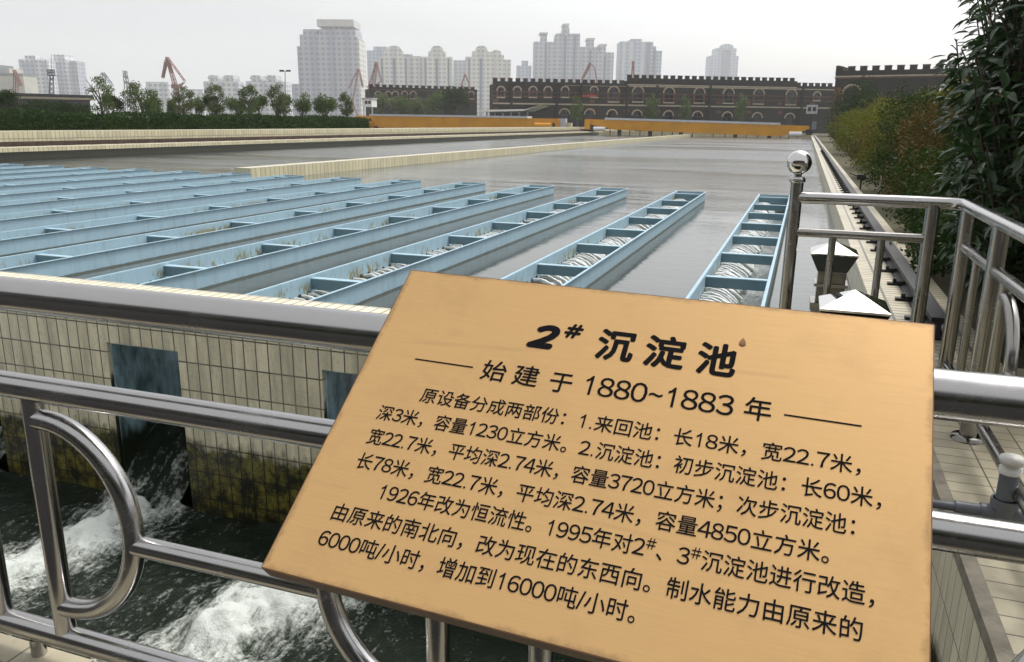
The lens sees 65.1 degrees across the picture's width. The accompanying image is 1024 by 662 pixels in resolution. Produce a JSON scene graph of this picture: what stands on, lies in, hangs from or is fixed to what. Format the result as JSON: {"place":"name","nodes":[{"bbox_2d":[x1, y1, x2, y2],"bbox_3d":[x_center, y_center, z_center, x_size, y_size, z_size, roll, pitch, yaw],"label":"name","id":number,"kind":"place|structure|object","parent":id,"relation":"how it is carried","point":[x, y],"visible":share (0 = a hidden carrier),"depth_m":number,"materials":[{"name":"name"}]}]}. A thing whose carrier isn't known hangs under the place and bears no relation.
{"place":"outdoors","nodes":[
{"label":"outdoors","id":0,"kind":"place"},
{"bbox_2d":[12,70,22,92],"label":"dock crane","id":1,"kind":"object","parent":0,"point":[16,76],"visible":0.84,"depth_m":399.42,"materials":[{"name":"red paint"}]},
{"bbox_2d":[0,468,588,661],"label":"channel water","id":2,"kind":"structure","parent":0,"point":[201,616],"depth_m":4.95,"materials":[{"name":"liquid"}]},
{"bbox_2d":[0,135,850,310],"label":"pool water","id":3,"kind":"structure","parent":0,"point":[733,178],"depth_m":23.91,"materials":[{"name":"liquid"}]},
{"bbox_2d":[0,165,63,171],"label":"collecting trough","id":4,"kind":"object","parent":3,"relation":"in","point":[21,168],"visible":0.23,"depth_m":26.27,"materials":[{"name":"blue paint"}]},
{"bbox_2d":[0,167,107,176],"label":"collecting trough","id":5,"kind":"object","parent":3,"relation":"in","point":[42,172],"visible":0.2,"depth_m":24.80,"materials":[{"name":"blue paint"}]},
{"bbox_2d":[0,169,152,183],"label":"collecting trough","id":6,"kind":"object","parent":3,"relation":"in","point":[15,179],"visible":0.31,"depth_m":23.23,"materials":[{"name":"blue paint"}]},
{"bbox_2d":[0,171,199,190],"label":"collecting trough","id":7,"kind":"object","parent":3,"relation":"in","point":[64,182],"visible":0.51,"depth_m":21.57,"materials":[{"name":"blue paint"}]},
{"bbox_2d":[0,173,250,200],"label":"collecting trough","id":8,"kind":"object","parent":3,"relation":"in","point":[54,191],"visible":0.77,"depth_m":19.85,"materials":[{"name":"blue paint"}]},
{"bbox_2d":[0,175,304,213],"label":"collecting trough","id":9,"kind":"object","parent":3,"relation":"in","point":[25,205],"visible":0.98,"depth_m":18.00,"materials":[{"name":"blue paint"}]},
{"bbox_2d":[0,177,360,231],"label":"collecting trough","id":10,"kind":"object","parent":3,"relation":"in","point":[28,219],"visible":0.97,"depth_m":15.99,"materials":[{"name":"blue paint"}]},
{"bbox_2d":[0,179,421,256],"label":"collecting trough","id":11,"kind":"object","parent":3,"relation":"in","point":[14,242],"visible":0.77,"depth_m":13.87,"materials":[{"name":"blue paint"}]},
{"bbox_2d":[0,182,484,276],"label":"collecting trough","id":12,"kind":"object","parent":3,"relation":"in","point":[67,261],"visible":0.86,"depth_m":11.90,"materials":[{"name":"blue paint"}]},
{"bbox_2d":[87,185,553,289],"bbox_3d":[-1.712,-1.824,14.375,0.720,0.568,14.815,6,15,19],"label":"collecting trough","id":13,"kind":"object","parent":3,"relation":"in","point":[206,270],"visible":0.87,"depth_m":10.95,"materials":[{"name":"blue paint"}]},
{"bbox_2d":[245,188,626,304],"bbox_3d":[0.112,-1.631,13.712,0.720,0.568,14.740,6,15,19],"label":"collecting trough","id":14,"kind":"object","parent":3,"relation":"in","point":[360,281],"visible":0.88,"depth_m":10.24,"materials":[{"name":"blue paint"}]},
{"bbox_2d":[234,134,694,177],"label":"dividing wall","id":15,"kind":"structure","parent":3,"relation":"in","point":[309,168],"depth_m":34.17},
{"bbox_2d":[501,191,705,287],"bbox_3d":[1.936,-1.438,13.049,0.720,0.568,14.665,6,15,19],"label":"collecting trough","id":16,"kind":"object","parent":3,"relation":"in","point":[588,260],"visible":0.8,"depth_m":11.17,"materials":[{"name":"blue paint"}]},
{"bbox_2d":[581,118,816,137],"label":"scraper bridge","id":17,"kind":"structure","parent":3,"relation":"on","point":[736,128],"depth_m":117.62,"materials":[{"name":"paint"}]},
{"bbox_2d":[686,194,789,306],"bbox_3d":[3.760,-1.246,12.386,0.720,0.568,14.590,6,15,19],"label":"collecting trough","id":18,"kind":"object","parent":3,"relation":"in","point":[739,269],"visible":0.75,"depth_m":10.50,"materials":[{"name":"blue paint"}]},
{"bbox_2d":[0,0,1016,113],"label":"sky","id":19,"kind":"structure","parent":0,"point":[805,41],"materials":[{"name":"white"}]},
{"bbox_2d":[481,105,548,115],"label":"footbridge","id":20,"kind":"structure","parent":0,"point":[535,108],"depth_m":141.21,"materials":[{"name":"white paint"}]},
{"bbox_2d":[809,241,858,312],"bbox_3d":[2.673,0.515,6.766,0.524,2.550,0.356,6,15,19],"label":"bollard lamp","id":21,"kind":"object","parent":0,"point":[846,257],"visible":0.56,"depth_m":6.42,"materials":[{"name":"metal"}]},
{"bbox_2d":[819,290,891,319],"bbox_3d":[1.892,0.050,4.501,0.356,0.575,0.356,6,15,19],"label":"bollard lamp","id":22,"kind":"object","parent":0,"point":[855,303],"visible":0.2,"depth_m":4.34,"materials":[{"name":"metal"}]},
{"bbox_2d":[804,133,1023,368],"bbox_3d":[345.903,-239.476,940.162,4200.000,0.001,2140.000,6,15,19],"label":"ground","id":23,"kind":"structure","parent":0,"point":[943,283],"depth_m":14.51,"materials":[{"name":"concrete"}]},
{"bbox_2d":[0,89,20,114],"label":"tree","id":24,"kind":"object","parent":23,"relation":"on","point":[7,98],"visible":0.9,"depth_m":61.88,"materials":[{"name":"green plant"}]},
{"bbox_2d":[0,65,38,93],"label":"silo building","id":25,"kind":"structure","parent":23,"relation":"on","point":[29,83],"depth_m":749.20,"materials":[{"name":"concrete"}]},
{"bbox_2d":[14,98,60,115],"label":"tree","id":26,"kind":"object","parent":23,"relation":"on","point":[36,103],"visible":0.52,"depth_m":74.69,"materials":[{"name":"green plant"}]},
{"bbox_2d":[18,55,58,93],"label":"tower","id":27,"kind":"structure","parent":23,"relation":"on","point":[38,66],"depth_m":1100.21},
{"bbox_2d":[3,93,93,115],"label":"shed","id":28,"kind":"structure","parent":23,"relation":"on","point":[78,99],"depth_m":153.62,"materials":[{"name":"beige stone"}]},
{"bbox_2d":[47,55,55,93],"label":"lattice tower","id":29,"kind":"structure","parent":28,"relation":"on","point":[52,75],"depth_m":159.91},
{"bbox_2d":[47,100,93,113],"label":"tree","id":30,"kind":"object","parent":23,"relation":"on","point":[65,107],"visible":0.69,"depth_m":77.01,"materials":[{"name":"green plant"}]},
{"bbox_2d":[53,55,88,94],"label":"tower","id":31,"kind":"structure","parent":23,"relation":"on","point":[71,75],"depth_m":1140.57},
{"bbox_2d":[84,76,117,112],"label":"tree","id":32,"kind":"object","parent":23,"relation":"on","point":[106,98],"visible":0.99,"depth_m":65.89,"materials":[{"name":"green plant"}]},
{"bbox_2d":[102,94,126,112],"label":"tree","id":33,"kind":"object","parent":23,"relation":"on","point":[118,103],"visible":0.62,"depth_m":71.92,"materials":[{"name":"green plant"}]},
{"bbox_2d":[119,80,158,112],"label":"tree","id":34,"kind":"object","parent":23,"relation":"on","point":[136,92],"visible":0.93,"depth_m":69.44,"materials":[{"name":"green plant"}]},
{"bbox_2d":[146,82,172,111],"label":"apartment block","id":35,"kind":"structure","parent":23,"relation":"on","point":[164,89],"depth_m":999.54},
{"bbox_2d":[161,57,185,104],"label":"dock crane","id":36,"kind":"object","parent":23,"relation":"on","point":[168,62],"visible":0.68,"depth_m":379.39,"materials":[{"name":"red paint"}]},
{"bbox_2d":[166,98,180,113],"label":"tree","id":37,"kind":"object","parent":23,"relation":"on","point":[170,106],"visible":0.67,"depth_m":89.51,"materials":[{"name":"green plant"}]},
{"bbox_2d":[170,86,197,113],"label":"tree","id":38,"kind":"object","parent":23,"relation":"on","point":[179,98],"visible":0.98,"depth_m":77.91,"materials":[{"name":"green plant"}]},
{"bbox_2d":[0,107,372,130],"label":"clipped hedge","id":39,"kind":"object","parent":23,"relation":"on","point":[83,120],"visible":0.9,"depth_m":46.16,"materials":[{"name":"green plant"}]},
{"bbox_2d":[176,89,205,115],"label":"apartment block","id":40,"kind":"structure","parent":23,"relation":"on","point":[198,92],"depth_m":1143.88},
{"bbox_2d":[0,271,390,524],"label":"basin wall","id":41,"kind":"structure","parent":23,"relation":"on","point":[165,467],"depth_m":6.11,"materials":[{"name":"tile"}]},
{"bbox_2d":[185,95,205,114],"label":"tree","id":42,"kind":"object","parent":23,"relation":"on","point":[199,107],"visible":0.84,"depth_m":92.07,"materials":[{"name":"green plant"}]},
{"bbox_2d":[202,83,229,114],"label":"tree","id":43,"kind":"object","parent":23,"relation":"on","point":[215,107],"visible":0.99,"depth_m":75.84,"materials":[{"name":"green plant"}]},
{"bbox_2d":[203,75,245,114],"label":"apartment block","id":44,"kind":"structure","parent":23,"relation":"on","point":[230,85],"depth_m":963.26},
{"bbox_2d":[226,96,245,113],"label":"tree","id":45,"kind":"object","parent":23,"relation":"on","point":[232,103],"visible":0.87,"depth_m":89.58,"materials":[{"name":"green plant"}]},
{"bbox_2d":[236,83,259,113],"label":"tree","id":46,"kind":"object","parent":23,"relation":"on","point":[241,103],"visible":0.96,"depth_m":75.72,"materials":[{"name":"green plant"}]},
{"bbox_2d":[249,94,268,114],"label":"tree","id":47,"kind":"object","parent":23,"relation":"on","point":[261,100],"visible":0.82,"depth_m":85.83,"materials":[{"name":"green plant"}]},
{"bbox_2d":[246,75,292,118],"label":"apartment block","id":48,"kind":"structure","parent":23,"relation":"on","point":[259,82],"depth_m":972.47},
{"bbox_2d":[264,82,288,115],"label":"tree","id":49,"kind":"object","parent":23,"relation":"on","point":[278,101],"visible":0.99,"depth_m":77.79,"materials":[{"name":"green plant"}]},
{"bbox_2d":[273,91,292,115],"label":"tree","id":50,"kind":"object","parent":23,"relation":"on","point":[289,110],"visible":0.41,"depth_m":85.91,"materials":[{"name":"green plant"}]},
{"bbox_2d":[0,127,583,146],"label":"parapet","id":51,"kind":"structure","parent":23,"relation":"on","point":[36,135],"depth_m":47.52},
{"bbox_2d":[292,84,300,115],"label":"apartment block","id":52,"kind":"structure","parent":23,"relation":"on","point":[295,92],"depth_m":929.26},
{"bbox_2d":[0,131,598,161],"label":"long wall","id":53,"kind":"structure","parent":23,"relation":"on","point":[24,153],"depth_m":45.02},
{"bbox_2d":[0,130,583,146],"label":"track rail","id":54,"kind":"object","parent":53,"relation":"on","point":[51,143],"visible":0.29,"depth_m":46.69,"materials":[{"name":"beige metal"}]},
{"bbox_2d":[291,91,312,115],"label":"tree","id":55,"kind":"object","parent":23,"relation":"on","point":[303,105],"visible":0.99,"depth_m":83.81,"materials":[{"name":"green plant"}]},
{"bbox_2d":[311,92,338,114],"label":"tree","id":56,"kind":"object","parent":23,"relation":"on","point":[322,106],"visible":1,"depth_m":79.57,"materials":[{"name":"green plant"}]},
{"bbox_2d":[297,19,366,119],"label":"tower","id":57,"kind":"structure","parent":23,"relation":"on","point":[331,55],"depth_m":921.20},
{"bbox_2d":[337,92,354,116],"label":"tree","id":58,"kind":"object","parent":23,"relation":"on","point":[348,110],"visible":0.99,"depth_m":92.01,"materials":[{"name":"green plant"}]},
{"bbox_2d":[348,68,363,114],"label":"dock crane","id":59,"kind":"object","parent":23,"relation":"on","point":[359,72],"visible":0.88,"depth_m":420.02,"materials":[{"name":"red paint"}]},
{"bbox_2d":[367,62,381,88],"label":"dock crane","id":60,"kind":"object","parent":23,"relation":"on","point":[374,71],"visible":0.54,"depth_m":439.45,"materials":[{"name":"red paint"}]},
{"bbox_2d":[367,46,387,87],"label":"tower","id":61,"kind":"structure","parent":23,"relation":"on","point":[374,54],"depth_m":1343.16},
{"bbox_2d":[370,91,389,113],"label":"tree","id":62,"kind":"object","parent":23,"relation":"on","point":[382,99],"visible":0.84,"depth_m":184.10,"materials":[{"name":"green plant"}]},
{"bbox_2d":[378,46,421,87],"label":"tower","id":63,"kind":"structure","parent":23,"relation":"on","point":[397,65],"depth_m":1064.52,"materials":[{"name":"grey concrete"}]},
{"bbox_2d":[387,94,415,114],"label":"tree","id":64,"kind":"object","parent":23,"relation":"on","point":[402,107],"visible":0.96,"depth_m":179.82,"materials":[{"name":"green plant"}]},
{"bbox_2d":[407,95,426,114],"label":"tree","id":65,"kind":"object","parent":23,"relation":"on","point":[419,109],"visible":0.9,"depth_m":182.03,"materials":[{"name":"green plant"}]},
{"bbox_2d":[365,84,476,115],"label":"castle building","id":66,"kind":"structure","parent":23,"relation":"on","point":[410,92],"depth_m":197.58,"materials":[{"name":"brick"}]},
{"bbox_2d":[422,90,445,114],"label":"tree","id":67,"kind":"object","parent":23,"relation":"on","point":[435,100],"visible":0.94,"depth_m":177.00,"materials":[{"name":"green plant"}]},
{"bbox_2d":[421,46,453,88],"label":"tower","id":68,"kind":"structure","parent":23,"relation":"on","point":[437,64],"depth_m":1063.88,"materials":[{"name":"grey concrete"}]},
{"bbox_2d":[439,85,472,114],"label":"tree","id":69,"kind":"object","parent":23,"relation":"on","point":[453,95],"visible":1,"depth_m":174.07,"materials":[{"name":"green plant"}]},
{"bbox_2d":[355,114,559,127],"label":"scraper bridge","id":70,"kind":"structure","parent":23,"relation":"on","point":[419,121],"depth_m":130.11,"materials":[{"name":"paint"}]},
{"bbox_2d":[361,98,377,115],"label":"kiosk","id":71,"kind":"object","parent":70,"relation":"on","point":[370,102],"visible":0.79,"depth_m":150.03,"materials":[{"name":"white paint"}]},
{"bbox_2d":[454,60,464,88],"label":"tower","id":72,"kind":"structure","parent":23,"relation":"on","point":[459,69],"depth_m":1242.31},
{"bbox_2d":[465,46,510,115],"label":"tower","id":73,"kind":"structure","parent":23,"relation":"on","point":[484,67],"depth_m":1065.47,"materials":[{"name":"grey concrete"}]},
{"bbox_2d":[0,360,1023,661],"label":"platform","id":74,"kind":"structure","parent":23,"relation":"on","point":[970,472],"depth_m":2.91,"materials":[{"name":"tile"}]},
{"bbox_2d":[0,276,1023,661],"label":"steel railing","id":75,"kind":"object","parent":74,"relation":"on","point":[980,398],"visible":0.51,"depth_m":1.83,"materials":[{"name":"metal"}]},
{"bbox_2d":[261,270,934,661],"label":"information sign","id":76,"kind":"object","parent":75,"relation":"attached to","point":[587,474],"visible":1,"depth_m":1.12,"materials":[{"name":"gold metal"}]},
{"bbox_2d":[779,150,1023,515],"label":"steel railing","id":77,"kind":"object","parent":74,"relation":"on","point":[998,315],"visible":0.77,"depth_m":4.38,"materials":[{"name":"metal"}]},
{"bbox_2d":[933,448,1014,661],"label":"platform edge","id":78,"kind":"object","parent":74,"relation":"attached to","point":[997,644],"visible":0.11,"depth_m":2.55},
{"bbox_2d":[933,453,1023,522],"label":"water pipe","id":79,"kind":"object","parent":74,"relation":"on","point":[1002,504],"visible":0.76,"depth_m":2.95,"materials":[{"name":"grey plastic"}]},
{"bbox_2d":[516,61,531,81],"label":"tower","id":80,"kind":"structure","parent":23,"relation":"on","point":[524,70],"depth_m":1383.87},
{"bbox_2d":[532,23,579,82],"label":"tower","id":81,"kind":"structure","parent":23,"relation":"on","point":[558,58],"depth_m":1131.08,"materials":[{"name":"grey concrete"}]},
{"bbox_2d":[569,95,585,126],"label":"tree","id":82,"kind":"object","parent":23,"relation":"on","point":[576,108],"visible":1,"depth_m":139.88,"materials":[{"name":"green plant"}]},
{"bbox_2d":[579,38,613,82],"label":"tower","id":83,"kind":"structure","parent":23,"relation":"on","point":[600,58],"depth_m":1132.77,"materials":[{"name":"grey concrete"}]},
{"bbox_2d":[616,39,661,82],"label":"tower","id":84,"kind":"structure","parent":23,"relation":"on","point":[646,57],"depth_m":1238.21,"materials":[{"name":"grey concrete"}]},
{"bbox_2d":[642,93,658,118],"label":"tree","id":85,"kind":"object","parent":23,"relation":"on","point":[650,107],"visible":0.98,"depth_m":139.68,"materials":[{"name":"green plant"}]},
{"bbox_2d":[489,74,834,132],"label":"castle building","id":86,"kind":"structure","parent":23,"relation":"on","point":[785,101],"depth_m":153.93,"materials":[{"name":"brick"}]},
{"bbox_2d":[607,86,619,102],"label":"window","id":87,"kind":"structure","parent":86,"relation":"in","point":[613,89],"depth_m":152.15,"materials":[{"name":"grey glass"}]},
{"bbox_2d":[632,86,643,102],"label":"window","id":88,"kind":"structure","parent":86,"relation":"in","point":[638,89],"depth_m":152.86,"materials":[{"name":"grey glass"}]},
{"bbox_2d":[662,87,674,102],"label":"window","id":89,"kind":"structure","parent":86,"relation":"in","point":[668,90],"depth_m":153.75,"materials":[{"name":"grey glass"}]},
{"bbox_2d":[693,87,705,103],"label":"window","id":90,"kind":"structure","parent":86,"relation":"in","point":[699,90],"depth_m":154.70,"materials":[{"name":"grey glass"}]},
{"bbox_2d":[722,87,734,103],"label":"window","id":91,"kind":"structure","parent":86,"relation":"in","point":[728,91],"depth_m":155.57,"materials":[{"name":"grey glass"}]},
{"bbox_2d":[752,88,764,104],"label":"window","id":92,"kind":"structure","parent":86,"relation":"in","point":[759,91],"depth_m":156.52,"materials":[{"name":"grey glass"}]},
{"bbox_2d":[785,89,796,104],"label":"window","id":93,"kind":"structure","parent":86,"relation":"in","point":[791,92],"depth_m":157.52,"materials":[{"name":"grey glass"}]},
{"bbox_2d":[678,95,690,119],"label":"tree","id":94,"kind":"object","parent":23,"relation":"on","point":[686,108],"visible":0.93,"depth_m":141.72,"materials":[{"name":"green plant"}]},
{"bbox_2d":[603,131,812,137],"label":"end wall","id":95,"kind":"structure","parent":23,"relation":"on","point":[669,133],"depth_m":126.67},
{"bbox_2d":[705,44,738,79],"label":"tower","id":96,"kind":"structure","parent":23,"relation":"on","point":[723,59],"depth_m":1593.44,"materials":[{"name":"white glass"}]},
{"bbox_2d":[733,92,748,121],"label":"tree","id":97,"kind":"object","parent":23,"relation":"on","point":[739,115],"visible":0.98,"depth_m":141.89,"materials":[{"name":"green plant"}]},
{"bbox_2d":[806,105,817,127],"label":"notice board","id":98,"kind":"object","parent":23,"relation":"on","point":[811,109],"visible":0.91,"depth_m":156.24,"materials":[{"name":"grey paint"}]},
{"bbox_2d":[824,106,874,152],"bbox_3d":[19.185,-10.679,42.859,4.707,2.641,11.862,6,15,19],"label":"shrub","id":99,"kind":"object","parent":23,"relation":"on","point":[846,135],"visible":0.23,"depth_m":42.78,"materials":[{"name":"green plant"}]},
{"bbox_2d":[824,74,884,140],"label":"shrub","id":100,"kind":"object","parent":23,"relation":"on","point":[861,94],"visible":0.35,"depth_m":73.50,"materials":[{"name":"green plant"}]},
{"bbox_2d":[840,93,927,166],"bbox_3d":[14.322,-7.203,29.032,4.432,2.778,7.592,6,15,19],"label":"shrub","id":101,"kind":"object","parent":23,"relation":"on","point":[855,145],"visible":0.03,"depth_m":29.02,"materials":[{"name":"green plant"}]},
{"bbox_2d":[847,96,937,176],"bbox_3d":[11.702,-5.535,23.159,3.758,2.454,6.330,6,15,19],"label":"shrub","id":102,"kind":"object","parent":23,"relation":"on","point":[869,151],"visible":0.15,"depth_m":23.54,"materials":[{"name":"green plant"}]},
{"bbox_2d":[830,63,974,135],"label":"castle building","id":103,"kind":"structure","parent":23,"relation":"on","point":[887,79],"depth_m":107.92,"materials":[{"name":"brick"}]},
{"bbox_2d":[848,87,957,151],"bbox_3d":[18.062,-9.213,35.645,5.640,3.419,8.720,6,15,19],"label":"shrub","id":104,"kind":"object","parent":23,"relation":"on","point":[883,104],"visible":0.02,"depth_m":36.16,"materials":[{"name":"green plant"}]},
{"bbox_2d":[811,135,1002,366],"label":"walkway","id":105,"kind":"structure","parent":23,"relation":"on","point":[860,274],"depth_m":9.00,"materials":[{"name":"tile"}]},
{"bbox_2d":[814,135,944,338],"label":"track rail","id":106,"kind":"object","parent":105,"relation":"on","point":[900,269],"visible":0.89,"depth_m":8.22,"materials":[{"name":"black metal"}]},
{"bbox_2d":[857,81,960,191],"bbox_3d":[9.346,-4.384,18.361,2.468,2.582,4.408,6,15,19],"label":"shrub","id":107,"kind":"object","parent":23,"relation":"on","point":[910,111],"visible":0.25,"depth_m":18.40,"materials":[{"name":"green plant"}]},
{"bbox_2d":[871,121,972,232],"bbox_3d":[6.517,-2.077,10.967,2.997,1.795,4.143,6,15,19],"label":"shrub","id":108,"kind":"object","parent":23,"relation":"on","point":[906,213],"visible":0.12,"depth_m":10.89,"materials":[{"name":"green plant"}]},
{"bbox_2d":[889,164,969,288],"bbox_3d":[5.000,-1.129,8.110,2.045,1.366,3.544,6,15,19],"label":"shrub","id":109,"kind":"object","parent":23,"relation":"on","point":[914,229],"visible":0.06,"depth_m":8.16,"materials":[{"name":"green plant"}]},
{"bbox_2d":[869,95,1003,209],"bbox_3d":[8.509,-3.358,14.674,3.408,2.448,5.052,6,15,19],"label":"shrub","id":110,"kind":"object","parent":23,"relation":"on","point":[929,137],"visible":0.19,"depth_m":14.42,"materials":[{"name":"green plant"}]},
{"bbox_2d":[923,0,1023,351],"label":"evergreen shrub","id":111,"kind":"object","parent":23,"relation":"on","point":[990,151],"visible":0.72,"depth_m":5.07,"materials":[{"name":"green plant"}]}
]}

